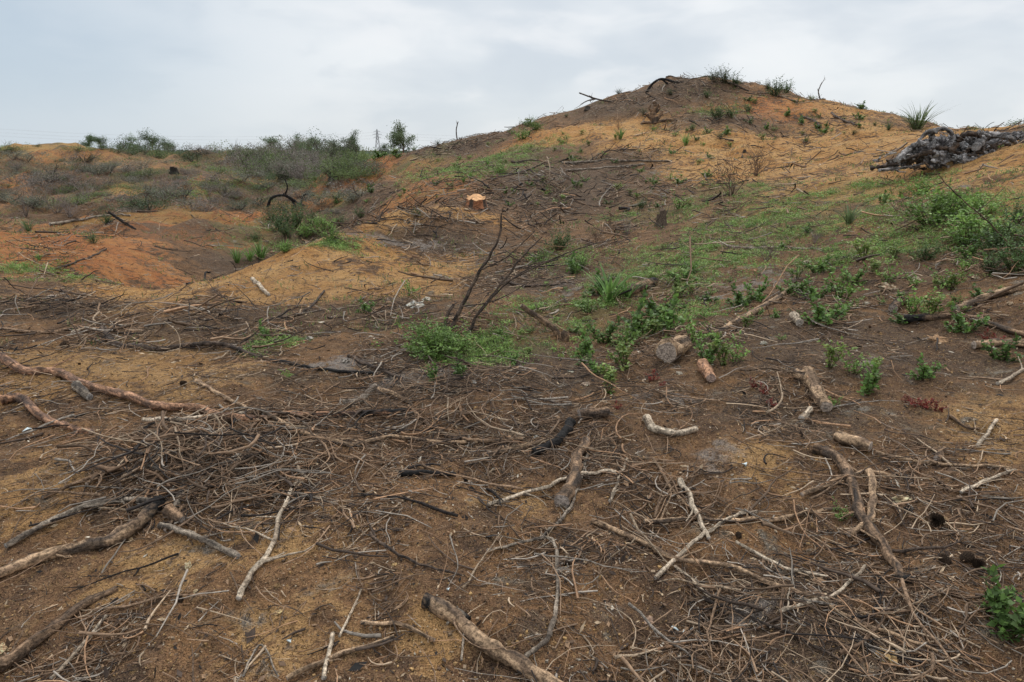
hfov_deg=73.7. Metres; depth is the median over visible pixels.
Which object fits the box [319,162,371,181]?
scrub bush
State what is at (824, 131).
leafy sprout
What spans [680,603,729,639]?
stick
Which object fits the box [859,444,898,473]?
stick
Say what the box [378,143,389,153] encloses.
scrub tree
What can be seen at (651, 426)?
branch
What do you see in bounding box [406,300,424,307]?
rock
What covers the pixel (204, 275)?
branch
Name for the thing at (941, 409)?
red leaved plant
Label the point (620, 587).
pebbles
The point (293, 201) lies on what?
charred branch
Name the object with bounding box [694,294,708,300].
leafy sprout
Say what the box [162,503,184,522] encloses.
wood chunk
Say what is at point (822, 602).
stick
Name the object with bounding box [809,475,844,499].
stick
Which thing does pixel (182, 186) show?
scrub bush
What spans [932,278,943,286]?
leafy sprout
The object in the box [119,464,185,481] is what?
stick
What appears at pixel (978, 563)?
pine cone
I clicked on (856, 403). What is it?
stick
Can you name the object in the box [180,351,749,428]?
brush pile
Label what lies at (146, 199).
scrub bush
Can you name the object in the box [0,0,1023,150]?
sky
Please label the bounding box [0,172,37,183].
scrub bush
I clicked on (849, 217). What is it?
spiky tuft
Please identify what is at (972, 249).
leafy sprout
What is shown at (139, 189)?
scrub bush
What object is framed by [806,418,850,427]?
stick
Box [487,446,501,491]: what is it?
stick
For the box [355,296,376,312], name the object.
leafy sprout
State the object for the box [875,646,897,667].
rock
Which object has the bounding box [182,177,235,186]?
scrub bush
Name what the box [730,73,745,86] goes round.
leafy shrub
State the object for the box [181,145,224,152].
scrub bush
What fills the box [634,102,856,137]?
brush pile
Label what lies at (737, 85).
branch
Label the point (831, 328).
stick
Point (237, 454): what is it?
stick
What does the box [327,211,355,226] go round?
leafy shrub
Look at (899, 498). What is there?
rock
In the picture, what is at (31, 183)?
scrub bush
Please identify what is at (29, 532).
branch
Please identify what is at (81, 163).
scrub bush
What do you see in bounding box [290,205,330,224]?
leafy shrub
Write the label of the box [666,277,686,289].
leafy sprout
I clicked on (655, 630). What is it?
stick
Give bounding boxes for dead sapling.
[443,206,634,331]
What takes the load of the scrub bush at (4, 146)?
on the ground at (216, 263)
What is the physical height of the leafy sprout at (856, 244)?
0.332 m
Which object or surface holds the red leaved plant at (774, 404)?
on the ground at (216, 263)
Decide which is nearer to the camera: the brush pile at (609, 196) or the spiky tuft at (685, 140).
the brush pile at (609, 196)
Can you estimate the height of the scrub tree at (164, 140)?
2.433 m
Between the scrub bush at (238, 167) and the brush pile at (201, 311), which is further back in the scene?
the scrub bush at (238, 167)
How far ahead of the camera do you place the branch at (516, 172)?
22.11 m
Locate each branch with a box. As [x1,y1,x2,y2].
[0,322,117,333]
[0,352,438,420]
[0,393,93,437]
[0,495,173,577]
[0,586,117,671]
[4,492,152,547]
[42,462,141,498]
[49,213,130,225]
[49,614,111,679]
[52,248,109,269]
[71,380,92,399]
[85,449,191,485]
[99,325,373,380]
[105,210,135,229]
[141,405,244,421]
[157,522,240,559]
[163,445,214,531]
[173,426,212,507]
[186,271,211,284]
[187,378,252,410]
[222,479,332,600]
[242,644,278,676]
[250,277,269,295]
[260,407,491,447]
[260,478,337,505]
[267,178,313,206]
[278,290,324,318]
[286,634,394,680]
[304,448,393,465]
[321,631,334,679]
[338,589,361,637]
[342,384,377,405]
[347,354,503,395]
[360,620,435,642]
[369,531,462,575]
[377,387,411,403]
[399,470,455,476]
[407,404,524,442]
[421,593,562,681]
[455,606,470,620]
[456,605,464,660]
[459,532,587,657]
[482,436,566,456]
[487,469,643,505]
[491,157,548,179]
[499,276,578,286]
[520,304,569,340]
[531,417,575,455]
[537,453,588,540]
[554,436,593,507]
[561,158,670,163]
[566,163,644,170]
[576,92,613,107]
[591,518,938,652]
[608,458,628,502]
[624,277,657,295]
[642,414,697,436]
[644,488,842,523]
[645,78,683,91]
[652,457,689,515]
[653,510,780,579]
[666,75,748,91]
[674,565,711,598]
[677,477,710,539]
[702,596,867,674]
[711,287,790,337]
[713,241,832,251]
[735,540,827,577]
[757,92,797,101]
[779,564,866,611]
[800,464,904,496]
[801,114,821,127]
[812,443,937,591]
[831,112,860,125]
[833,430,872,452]
[846,468,877,539]
[875,450,1011,469]
[904,304,1023,336]
[926,163,1013,250]
[949,414,979,429]
[953,284,1023,311]
[959,469,1016,493]
[971,338,1023,348]
[975,418,998,446]
[995,356,1023,384]
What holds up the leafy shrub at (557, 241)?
on the ground at (216, 263)
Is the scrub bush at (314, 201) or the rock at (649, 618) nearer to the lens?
the rock at (649, 618)
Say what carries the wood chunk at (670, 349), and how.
on the ground at (216, 263)
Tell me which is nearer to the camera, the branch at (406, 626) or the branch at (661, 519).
the branch at (406, 626)
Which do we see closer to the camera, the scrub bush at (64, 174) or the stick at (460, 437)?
the stick at (460, 437)
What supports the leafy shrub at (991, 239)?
on the ground at (216, 263)
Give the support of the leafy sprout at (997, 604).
on the ground at (216, 263)
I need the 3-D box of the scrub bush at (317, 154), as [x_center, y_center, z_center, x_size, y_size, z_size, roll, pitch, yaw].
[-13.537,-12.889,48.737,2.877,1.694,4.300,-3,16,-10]
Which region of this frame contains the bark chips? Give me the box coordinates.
[0,129,1023,681]
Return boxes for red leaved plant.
[646,368,659,381]
[749,376,758,387]
[759,382,771,394]
[766,397,777,406]
[901,394,913,402]
[909,396,924,406]
[918,398,933,409]
[930,399,947,411]
[975,327,996,339]
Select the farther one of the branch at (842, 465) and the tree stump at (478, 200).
the tree stump at (478, 200)
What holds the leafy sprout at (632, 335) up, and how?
on the ground at (216, 263)
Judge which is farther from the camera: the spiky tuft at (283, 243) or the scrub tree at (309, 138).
the scrub tree at (309, 138)
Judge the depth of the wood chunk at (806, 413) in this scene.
4.05 m
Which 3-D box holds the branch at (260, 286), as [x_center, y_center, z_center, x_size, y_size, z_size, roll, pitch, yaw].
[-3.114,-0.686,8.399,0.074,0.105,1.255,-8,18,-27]
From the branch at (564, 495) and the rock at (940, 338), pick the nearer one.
the branch at (564, 495)
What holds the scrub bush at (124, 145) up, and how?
on the ground at (216, 263)
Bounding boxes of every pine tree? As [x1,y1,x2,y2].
[339,129,360,151]
[384,119,417,152]
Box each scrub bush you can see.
[0,141,29,151]
[0,150,33,159]
[0,150,51,161]
[0,161,30,168]
[0,166,20,173]
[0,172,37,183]
[0,188,44,202]
[1,141,20,151]
[3,194,56,206]
[6,169,52,184]
[6,193,56,206]
[8,196,52,208]
[18,174,59,187]
[18,181,62,191]
[21,169,66,184]
[25,161,79,173]
[34,170,86,179]
[36,181,81,193]
[41,186,72,195]
[46,168,82,180]
[46,189,113,205]
[52,176,101,187]
[55,149,102,161]
[58,142,102,151]
[59,188,96,198]
[60,180,86,189]
[61,162,101,171]
[64,161,97,166]
[69,152,106,163]
[75,163,118,174]
[80,161,130,173]
[80,181,112,190]
[84,175,130,187]
[90,190,176,211]
[91,142,107,149]
[100,136,135,152]
[100,162,145,171]
[100,190,132,200]
[103,183,135,187]
[104,168,160,181]
[109,134,143,153]
[110,168,156,177]
[111,183,174,195]
[113,193,166,206]
[116,174,146,182]
[117,176,142,184]
[117,191,178,205]
[117,206,137,212]
[122,166,154,171]
[124,147,179,158]
[126,134,170,155]
[126,158,162,168]
[130,182,164,192]
[131,168,169,176]
[133,185,187,202]
[136,146,180,158]
[143,182,215,197]
[144,136,176,151]
[158,181,207,191]
[159,144,180,153]
[166,151,215,162]
[170,194,217,211]
[172,172,190,179]
[173,148,192,158]
[175,141,206,158]
[175,199,200,205]
[178,166,204,173]
[179,160,246,173]
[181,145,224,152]
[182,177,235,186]
[184,143,221,154]
[187,200,229,211]
[188,170,237,181]
[193,194,234,204]
[207,183,239,197]
[208,140,267,158]
[211,199,263,210]
[213,145,251,155]
[213,169,268,181]
[213,190,238,197]
[215,144,265,166]
[216,144,275,163]
[222,186,254,196]
[223,157,271,177]
[223,200,267,210]
[225,166,266,176]
[228,146,280,160]
[232,150,296,169]
[234,154,267,170]
[235,191,279,205]
[236,150,290,164]
[240,142,296,157]
[242,153,299,175]
[245,154,289,167]
[246,178,288,188]
[248,165,291,180]
[260,198,310,213]
[261,161,296,181]
[263,167,291,180]
[264,137,307,158]
[264,161,308,179]
[266,134,316,152]
[267,160,305,178]
[276,180,312,191]
[276,187,310,198]
[281,160,327,180]
[285,126,332,153]
[289,157,322,178]
[289,177,311,185]
[290,158,326,175]
[291,152,341,170]
[293,187,317,196]
[297,138,356,156]
[297,191,335,204]
[298,152,361,176]
[299,148,339,162]
[302,160,347,177]
[303,140,339,150]
[310,135,356,157]
[315,185,364,200]
[317,177,338,182]
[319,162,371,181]
[320,151,361,164]
[323,181,381,197]
[325,147,391,169]
[325,177,350,185]
[328,158,384,180]
[332,188,366,201]
[334,148,368,160]
[337,164,384,180]
[346,144,376,161]
[350,160,387,171]
[351,178,380,185]
[353,162,388,175]
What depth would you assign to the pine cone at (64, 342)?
5.92 m
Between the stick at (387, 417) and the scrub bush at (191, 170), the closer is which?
the stick at (387, 417)
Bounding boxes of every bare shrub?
[2,153,23,170]
[4,192,33,216]
[19,174,54,205]
[34,178,76,213]
[51,194,92,217]
[70,175,100,201]
[130,171,155,194]
[148,169,171,196]
[162,176,182,193]
[192,175,222,195]
[272,154,299,177]
[276,158,311,181]
[279,135,302,153]
[585,219,606,242]
[599,208,622,224]
[619,215,642,234]
[699,130,769,195]
[743,124,786,175]
[753,235,783,260]
[808,220,833,243]
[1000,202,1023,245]
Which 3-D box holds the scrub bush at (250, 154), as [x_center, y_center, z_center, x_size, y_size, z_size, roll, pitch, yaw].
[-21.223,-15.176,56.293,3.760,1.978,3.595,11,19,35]
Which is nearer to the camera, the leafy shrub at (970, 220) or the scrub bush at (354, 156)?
the leafy shrub at (970, 220)
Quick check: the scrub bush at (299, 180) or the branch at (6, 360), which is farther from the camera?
the scrub bush at (299, 180)
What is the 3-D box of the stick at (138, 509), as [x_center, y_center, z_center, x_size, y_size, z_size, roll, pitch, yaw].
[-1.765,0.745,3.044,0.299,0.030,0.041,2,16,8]
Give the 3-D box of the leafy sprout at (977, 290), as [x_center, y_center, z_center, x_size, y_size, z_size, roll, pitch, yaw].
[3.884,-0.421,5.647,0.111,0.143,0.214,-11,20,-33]
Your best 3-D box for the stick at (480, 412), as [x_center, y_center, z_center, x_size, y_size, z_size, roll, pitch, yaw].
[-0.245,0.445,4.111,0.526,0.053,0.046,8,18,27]
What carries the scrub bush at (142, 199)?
on the ground at (216, 263)
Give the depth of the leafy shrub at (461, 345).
5.57 m
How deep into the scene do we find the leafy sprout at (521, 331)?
6.11 m
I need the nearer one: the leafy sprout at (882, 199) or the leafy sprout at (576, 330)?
the leafy sprout at (576, 330)
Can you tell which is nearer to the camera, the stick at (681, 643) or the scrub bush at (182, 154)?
the stick at (681, 643)
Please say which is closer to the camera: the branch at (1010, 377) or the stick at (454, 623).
the stick at (454, 623)
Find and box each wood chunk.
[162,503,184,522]
[577,407,609,419]
[654,335,691,363]
[697,358,715,382]
[789,311,803,325]
[791,368,816,382]
[798,406,812,421]
[802,366,832,411]
[888,296,905,312]
[933,446,946,460]
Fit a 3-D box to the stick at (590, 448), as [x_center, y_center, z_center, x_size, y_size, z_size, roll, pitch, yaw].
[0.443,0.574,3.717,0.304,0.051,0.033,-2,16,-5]
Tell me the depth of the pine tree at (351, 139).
105.54 m
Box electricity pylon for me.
[374,129,381,149]
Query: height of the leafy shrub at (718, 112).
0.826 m
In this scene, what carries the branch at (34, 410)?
on the ground at (216, 263)
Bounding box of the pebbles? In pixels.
[0,167,1023,681]
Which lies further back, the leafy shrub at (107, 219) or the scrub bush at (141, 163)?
the scrub bush at (141, 163)
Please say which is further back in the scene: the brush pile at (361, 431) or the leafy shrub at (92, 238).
the leafy shrub at (92, 238)
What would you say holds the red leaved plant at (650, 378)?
on the ground at (216, 263)
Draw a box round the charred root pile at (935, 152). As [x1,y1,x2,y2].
[870,126,1023,172]
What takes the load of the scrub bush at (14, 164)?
on the ground at (216, 263)
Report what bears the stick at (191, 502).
on the ground at (216, 263)
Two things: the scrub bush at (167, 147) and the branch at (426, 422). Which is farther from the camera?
the scrub bush at (167, 147)
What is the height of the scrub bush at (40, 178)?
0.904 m
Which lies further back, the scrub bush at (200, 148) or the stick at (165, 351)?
the scrub bush at (200, 148)
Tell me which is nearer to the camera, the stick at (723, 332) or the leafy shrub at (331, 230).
the stick at (723, 332)
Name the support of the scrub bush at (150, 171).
on the ground at (216, 263)
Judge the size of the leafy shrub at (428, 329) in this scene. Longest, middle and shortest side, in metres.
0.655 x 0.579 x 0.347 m
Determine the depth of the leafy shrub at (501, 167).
23.26 m
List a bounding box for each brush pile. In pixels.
[0,276,148,323]
[0,391,364,572]
[19,275,534,363]
[51,366,698,469]
[131,442,450,534]
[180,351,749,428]
[331,193,482,248]
[370,401,789,547]
[380,126,525,165]
[382,550,1023,681]
[398,227,678,272]
[411,167,661,207]
[476,135,693,173]
[493,154,596,193]
[494,170,715,214]
[523,458,985,580]
[556,84,709,126]
[591,72,771,107]
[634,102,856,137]
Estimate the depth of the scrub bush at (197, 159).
63.72 m
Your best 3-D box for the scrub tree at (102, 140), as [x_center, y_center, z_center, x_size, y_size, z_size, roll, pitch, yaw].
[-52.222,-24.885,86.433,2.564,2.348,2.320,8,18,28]
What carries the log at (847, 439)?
on the ground at (216, 263)
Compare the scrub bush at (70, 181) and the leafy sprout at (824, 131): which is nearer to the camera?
the leafy sprout at (824, 131)
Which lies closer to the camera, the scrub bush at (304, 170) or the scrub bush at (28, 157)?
the scrub bush at (304, 170)
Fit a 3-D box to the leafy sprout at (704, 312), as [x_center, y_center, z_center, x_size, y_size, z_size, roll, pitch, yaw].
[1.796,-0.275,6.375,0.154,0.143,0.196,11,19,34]
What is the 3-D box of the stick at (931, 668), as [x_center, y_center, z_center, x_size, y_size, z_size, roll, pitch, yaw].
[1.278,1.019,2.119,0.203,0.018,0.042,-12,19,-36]
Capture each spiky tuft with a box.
[9,214,41,230]
[34,254,43,260]
[228,245,244,262]
[241,246,260,260]
[247,241,271,259]
[277,240,289,251]
[580,261,638,301]
[613,126,626,138]
[618,278,650,299]
[676,132,693,145]
[833,200,874,224]
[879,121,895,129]
[894,103,941,129]
[901,113,934,130]
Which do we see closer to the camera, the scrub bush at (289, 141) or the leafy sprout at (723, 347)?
the leafy sprout at (723, 347)
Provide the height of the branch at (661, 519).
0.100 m
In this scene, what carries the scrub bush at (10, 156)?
on the ground at (216, 263)
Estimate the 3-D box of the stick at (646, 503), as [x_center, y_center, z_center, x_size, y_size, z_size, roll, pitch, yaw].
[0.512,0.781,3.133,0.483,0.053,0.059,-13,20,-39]
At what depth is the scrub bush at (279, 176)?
42.68 m
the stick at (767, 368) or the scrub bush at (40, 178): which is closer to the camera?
the stick at (767, 368)
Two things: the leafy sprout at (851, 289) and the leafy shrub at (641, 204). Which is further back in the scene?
the leafy shrub at (641, 204)
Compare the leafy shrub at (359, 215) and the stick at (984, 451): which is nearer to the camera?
the stick at (984, 451)
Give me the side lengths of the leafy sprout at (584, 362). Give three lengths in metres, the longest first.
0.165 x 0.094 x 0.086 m
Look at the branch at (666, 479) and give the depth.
3.34 m
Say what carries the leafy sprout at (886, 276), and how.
on the ground at (216, 263)
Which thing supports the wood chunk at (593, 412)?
on the ground at (216, 263)
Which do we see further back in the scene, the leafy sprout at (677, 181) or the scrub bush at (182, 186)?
the scrub bush at (182, 186)
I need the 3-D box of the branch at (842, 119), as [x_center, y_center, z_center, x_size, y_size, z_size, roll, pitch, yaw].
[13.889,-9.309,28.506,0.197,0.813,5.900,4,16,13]
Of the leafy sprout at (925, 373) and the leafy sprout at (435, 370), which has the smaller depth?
the leafy sprout at (925, 373)
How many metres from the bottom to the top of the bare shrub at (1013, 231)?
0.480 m
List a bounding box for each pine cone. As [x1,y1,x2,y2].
[59,340,69,347]
[175,596,183,602]
[179,380,186,385]
[225,417,234,424]
[735,531,741,538]
[927,512,944,526]
[937,553,951,565]
[959,551,975,562]
[971,558,986,570]
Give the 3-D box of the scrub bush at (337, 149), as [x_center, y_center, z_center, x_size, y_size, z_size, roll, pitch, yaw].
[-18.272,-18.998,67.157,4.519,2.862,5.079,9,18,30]
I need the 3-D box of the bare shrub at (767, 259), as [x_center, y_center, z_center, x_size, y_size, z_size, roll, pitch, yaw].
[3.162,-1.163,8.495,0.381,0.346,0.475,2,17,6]
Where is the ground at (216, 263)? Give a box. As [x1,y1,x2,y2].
[0,77,1023,681]
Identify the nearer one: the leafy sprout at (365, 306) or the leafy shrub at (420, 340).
the leafy shrub at (420, 340)
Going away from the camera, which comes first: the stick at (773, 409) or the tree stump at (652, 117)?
the stick at (773, 409)
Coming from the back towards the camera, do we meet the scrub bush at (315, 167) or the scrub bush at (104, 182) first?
the scrub bush at (104, 182)
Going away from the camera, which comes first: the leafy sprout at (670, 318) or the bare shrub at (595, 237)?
the leafy sprout at (670, 318)
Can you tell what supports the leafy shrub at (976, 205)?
on the ground at (216, 263)
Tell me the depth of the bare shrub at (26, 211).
27.25 m
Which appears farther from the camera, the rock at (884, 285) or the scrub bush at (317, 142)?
the scrub bush at (317, 142)
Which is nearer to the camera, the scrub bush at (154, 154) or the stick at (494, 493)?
the stick at (494, 493)
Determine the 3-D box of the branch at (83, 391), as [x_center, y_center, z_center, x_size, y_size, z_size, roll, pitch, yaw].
[-2.895,0.334,4.597,0.267,0.083,0.073,14,21,41]
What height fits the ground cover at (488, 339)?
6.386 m
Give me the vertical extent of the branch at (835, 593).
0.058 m
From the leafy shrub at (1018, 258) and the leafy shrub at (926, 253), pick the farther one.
the leafy shrub at (926, 253)
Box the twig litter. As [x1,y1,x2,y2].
[0,74,1023,681]
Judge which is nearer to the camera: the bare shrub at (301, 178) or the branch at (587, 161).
the branch at (587, 161)
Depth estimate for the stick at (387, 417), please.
4.31 m
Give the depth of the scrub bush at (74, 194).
36.03 m
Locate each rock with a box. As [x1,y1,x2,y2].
[0,642,11,654]
[184,561,191,569]
[273,609,283,614]
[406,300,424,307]
[580,381,589,385]
[644,615,652,624]
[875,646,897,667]
[878,282,898,290]
[892,495,912,502]
[927,333,947,342]
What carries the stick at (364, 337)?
on the ground at (216, 263)
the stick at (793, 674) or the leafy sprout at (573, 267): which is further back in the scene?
the leafy sprout at (573, 267)
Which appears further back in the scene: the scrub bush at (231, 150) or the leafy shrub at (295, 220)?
the scrub bush at (231, 150)
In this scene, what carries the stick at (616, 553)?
on the ground at (216, 263)
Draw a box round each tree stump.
[169,167,178,174]
[463,194,489,211]
[640,100,676,123]
[654,206,666,226]
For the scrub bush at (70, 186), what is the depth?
38.85 m
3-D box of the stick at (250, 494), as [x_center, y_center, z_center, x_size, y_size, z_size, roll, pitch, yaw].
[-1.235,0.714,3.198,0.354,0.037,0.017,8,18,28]
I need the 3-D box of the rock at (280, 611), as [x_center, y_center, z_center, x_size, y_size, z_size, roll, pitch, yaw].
[-0.835,0.970,2.439,0.040,0.020,0.029,-13,9,-12]
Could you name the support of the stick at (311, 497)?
on the ground at (216, 263)
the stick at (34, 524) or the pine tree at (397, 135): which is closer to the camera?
the stick at (34, 524)
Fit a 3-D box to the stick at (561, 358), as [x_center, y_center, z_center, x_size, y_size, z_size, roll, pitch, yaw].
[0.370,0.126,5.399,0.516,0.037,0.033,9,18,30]
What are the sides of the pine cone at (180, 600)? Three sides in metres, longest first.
0.029 x 0.028 x 0.028 m
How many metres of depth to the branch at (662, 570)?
2.87 m
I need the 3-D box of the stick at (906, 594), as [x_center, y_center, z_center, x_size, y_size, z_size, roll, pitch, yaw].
[1.387,0.947,2.301,0.036,0.071,0.408,2,16,6]
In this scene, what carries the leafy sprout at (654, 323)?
on the ground at (216, 263)
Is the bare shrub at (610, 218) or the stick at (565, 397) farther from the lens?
the bare shrub at (610, 218)
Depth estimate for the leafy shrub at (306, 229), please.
23.11 m
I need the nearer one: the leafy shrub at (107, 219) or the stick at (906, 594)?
the stick at (906, 594)
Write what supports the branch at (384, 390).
on the ground at (216, 263)
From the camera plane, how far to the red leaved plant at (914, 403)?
4.06 m
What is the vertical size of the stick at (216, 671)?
0.011 m
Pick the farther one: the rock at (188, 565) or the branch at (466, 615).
the rock at (188, 565)
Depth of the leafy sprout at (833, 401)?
4.13 m
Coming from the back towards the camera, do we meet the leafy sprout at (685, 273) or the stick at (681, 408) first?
the leafy sprout at (685, 273)
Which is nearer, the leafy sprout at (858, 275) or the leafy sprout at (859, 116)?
the leafy sprout at (858, 275)
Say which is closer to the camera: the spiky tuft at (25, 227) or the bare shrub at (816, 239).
the bare shrub at (816, 239)
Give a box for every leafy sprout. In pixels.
[258,318,269,336]
[279,369,292,378]
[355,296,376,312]
[367,183,374,192]
[400,279,420,295]
[424,362,437,381]
[450,351,467,375]
[485,319,508,333]
[505,351,519,364]
[512,327,528,336]
[523,321,534,332]
[550,315,563,321]
[564,250,582,274]
[566,324,580,334]
[570,328,597,357]
[574,355,593,365]
[575,288,617,313]
[583,268,617,294]
[586,312,623,343]
[586,350,607,374]
[595,356,630,394]
[605,333,634,370]
[613,319,652,347]
[622,298,648,332]
[633,316,665,334]
[635,285,673,317]
[643,309,660,330]
[648,271,660,277]
[649,293,686,329]
[658,305,679,313]
[666,262,699,283]
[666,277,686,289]
[670,284,686,298]
[671,188,688,208]
[671,283,689,294]
[673,175,686,183]
[674,258,689,267]
[676,315,712,343]
[685,281,694,293]
[693,332,722,364]
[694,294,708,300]
[695,303,712,317]
[701,332,739,365]
[703,291,719,301]
[722,125,732,134]
[724,279,759,306]
[726,330,750,361]
[737,312,760,327]
[743,274,770,301]
[769,309,779,317]
[775,281,800,295]
[783,274,814,292]
[785,254,809,278]
[798,115,805,123]
[800,276,830,299]
[800,288,849,324]
[801,222,812,232]
[802,254,835,272]
[815,258,868,300]
[817,125,829,133]
[817,335,857,368]
[819,279,845,290]
[825,296,865,313]
[828,396,843,404]
[831,495,852,520]
[840,262,869,284]
[841,232,883,260]
[841,351,868,374]
[854,100,867,109]
[855,112,866,119]
[856,361,881,395]
[866,256,891,272]
[866,354,882,373]
[874,184,898,203]
[876,256,902,282]
[883,243,903,257]
[888,307,917,323]
[893,290,907,297]
[897,283,945,313]
[898,268,923,286]
[906,352,946,379]
[919,299,936,313]
[920,286,953,313]
[923,265,958,286]
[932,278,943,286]
[941,299,989,332]
[945,265,974,289]
[949,293,967,304]
[951,228,981,248]
[951,247,977,270]
[954,238,983,258]
[969,281,993,296]
[975,579,1023,613]
[980,332,1023,361]
[980,564,1023,634]
[990,595,1023,641]
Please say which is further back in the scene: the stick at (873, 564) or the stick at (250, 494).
the stick at (250, 494)
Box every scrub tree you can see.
[81,134,98,146]
[92,135,109,147]
[121,133,140,146]
[136,127,163,148]
[159,136,175,149]
[259,136,281,151]
[287,132,309,151]
[302,135,320,148]
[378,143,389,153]
[1001,118,1023,125]
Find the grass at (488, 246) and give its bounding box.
[0,76,1023,369]
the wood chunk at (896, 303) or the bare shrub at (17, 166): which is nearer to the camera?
the wood chunk at (896, 303)
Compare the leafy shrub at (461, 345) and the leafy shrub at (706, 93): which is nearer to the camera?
the leafy shrub at (461, 345)
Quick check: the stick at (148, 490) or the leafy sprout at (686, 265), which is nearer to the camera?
the stick at (148, 490)
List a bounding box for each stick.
[6,414,74,440]
[11,396,63,413]
[26,491,102,497]
[29,483,154,526]
[36,327,94,347]
[38,387,115,406]
[66,553,178,592]
[71,493,162,505]
[90,588,221,612]
[91,506,142,511]
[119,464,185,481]
[129,366,150,384]
[139,417,170,431]
[143,494,214,509]
[144,456,168,496]
[145,348,178,353]
[149,373,217,398]
[165,416,220,423]
[186,509,224,539]
[191,647,194,681]
[197,630,234,652]
[209,351,230,361]
[213,624,280,673]
[222,482,275,505]
[223,443,260,461]
[251,407,289,413]
[268,465,319,469]
[276,469,335,477]
[283,365,320,380]
[301,483,313,502]
[338,496,409,558]
[340,335,395,340]
[347,493,457,516]
[386,399,428,418]
[413,435,464,454]
[414,642,435,681]
[421,463,450,479]
[427,466,522,489]
[430,432,513,435]
[433,411,507,420]
[446,397,448,420]
[446,535,457,589]
[453,618,513,649]
[456,486,533,507]
[462,531,502,587]
[463,393,528,404]
[486,488,503,506]
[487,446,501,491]
[496,486,554,499]
[501,396,567,400]
[511,393,571,405]
[520,413,592,426]
[521,392,531,409]
[530,354,587,361]
[534,553,645,571]
[565,442,618,450]
[583,492,652,522]
[597,536,635,587]
[599,355,642,360]
[614,509,704,543]
[614,648,657,658]
[628,602,723,681]
[629,513,670,565]
[639,623,769,654]
[646,388,719,401]
[650,399,706,415]
[654,468,706,517]
[657,578,740,591]
[662,390,685,392]
[679,536,719,606]
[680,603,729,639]
[687,578,763,611]
[691,594,759,609]
[694,321,738,322]
[705,325,745,341]
[706,584,722,663]
[732,633,752,681]
[738,368,802,373]
[748,463,862,479]
[751,312,782,315]
[752,338,818,348]
[765,358,802,362]
[765,372,782,413]
[774,537,827,563]
[777,659,806,681]
[791,478,868,494]
[794,597,837,606]
[806,318,858,334]
[806,376,859,404]
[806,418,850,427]
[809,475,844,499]
[824,400,889,408]
[839,602,900,618]
[845,562,880,577]
[847,276,912,283]
[851,568,886,618]
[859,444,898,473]
[876,493,913,540]
[892,536,963,552]
[900,578,954,672]
[906,652,934,681]
[929,471,952,491]
[947,448,1010,454]
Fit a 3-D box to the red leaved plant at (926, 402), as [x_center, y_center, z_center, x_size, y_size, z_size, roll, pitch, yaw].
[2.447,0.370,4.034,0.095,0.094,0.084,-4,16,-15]
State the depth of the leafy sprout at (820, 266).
7.58 m
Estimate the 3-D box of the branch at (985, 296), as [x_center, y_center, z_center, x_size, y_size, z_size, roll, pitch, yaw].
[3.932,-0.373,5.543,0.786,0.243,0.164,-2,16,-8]
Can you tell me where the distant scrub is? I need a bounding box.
[165,147,411,156]
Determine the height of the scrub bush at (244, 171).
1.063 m
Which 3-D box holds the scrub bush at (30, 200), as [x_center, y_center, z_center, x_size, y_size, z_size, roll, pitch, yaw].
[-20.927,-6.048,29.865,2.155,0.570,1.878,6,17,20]
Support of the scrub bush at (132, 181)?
on the ground at (216, 263)
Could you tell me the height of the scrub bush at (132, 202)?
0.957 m
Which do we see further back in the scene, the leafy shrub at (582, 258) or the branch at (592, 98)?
the branch at (592, 98)
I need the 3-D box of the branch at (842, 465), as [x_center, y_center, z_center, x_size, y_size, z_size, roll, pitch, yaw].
[1.537,0.732,3.032,0.192,0.127,1.252,2,16,9]
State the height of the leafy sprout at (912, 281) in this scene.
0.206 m
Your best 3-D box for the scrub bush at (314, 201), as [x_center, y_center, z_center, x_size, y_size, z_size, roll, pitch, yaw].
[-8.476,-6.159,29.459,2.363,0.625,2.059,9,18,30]
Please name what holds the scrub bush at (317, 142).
on the ground at (216, 263)
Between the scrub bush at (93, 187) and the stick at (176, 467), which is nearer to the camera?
the stick at (176, 467)
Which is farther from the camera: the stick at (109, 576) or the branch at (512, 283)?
the branch at (512, 283)
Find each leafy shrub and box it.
[81,230,103,243]
[94,213,113,223]
[245,229,265,240]
[259,204,279,220]
[260,203,295,231]
[271,239,297,252]
[274,217,294,237]
[283,199,308,226]
[288,219,323,237]
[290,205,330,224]
[307,212,339,230]
[311,222,344,238]
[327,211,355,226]
[352,204,372,217]
[390,325,452,355]
[394,312,470,344]
[398,316,480,363]
[426,318,484,353]
[492,165,510,172]
[511,130,529,138]
[520,248,553,264]
[521,116,537,126]
[525,119,547,129]
[534,222,575,250]
[559,250,598,266]
[633,196,649,208]
[636,105,648,114]
[686,122,695,129]
[701,88,710,97]
[704,63,742,83]
[705,66,729,82]
[707,100,735,118]
[724,104,737,117]
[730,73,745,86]
[743,102,757,112]
[763,79,776,88]
[766,76,788,96]
[780,77,795,92]
[883,180,969,226]
[893,171,942,195]
[897,235,947,260]
[917,177,1000,216]
[928,194,1023,241]
[955,204,1023,255]
[956,187,1022,215]
[960,244,1012,273]
[977,210,1023,242]
[982,222,1023,275]
[995,197,1023,223]
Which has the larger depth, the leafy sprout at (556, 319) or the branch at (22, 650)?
the leafy sprout at (556, 319)
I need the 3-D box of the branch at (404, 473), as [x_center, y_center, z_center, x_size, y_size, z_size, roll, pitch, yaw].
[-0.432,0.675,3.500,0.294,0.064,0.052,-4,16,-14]
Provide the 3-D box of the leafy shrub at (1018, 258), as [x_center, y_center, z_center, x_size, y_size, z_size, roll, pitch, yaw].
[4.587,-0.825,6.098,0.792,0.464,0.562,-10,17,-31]
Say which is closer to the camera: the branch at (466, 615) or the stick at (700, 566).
the branch at (466, 615)
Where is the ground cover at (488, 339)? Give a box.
[0,87,1023,370]

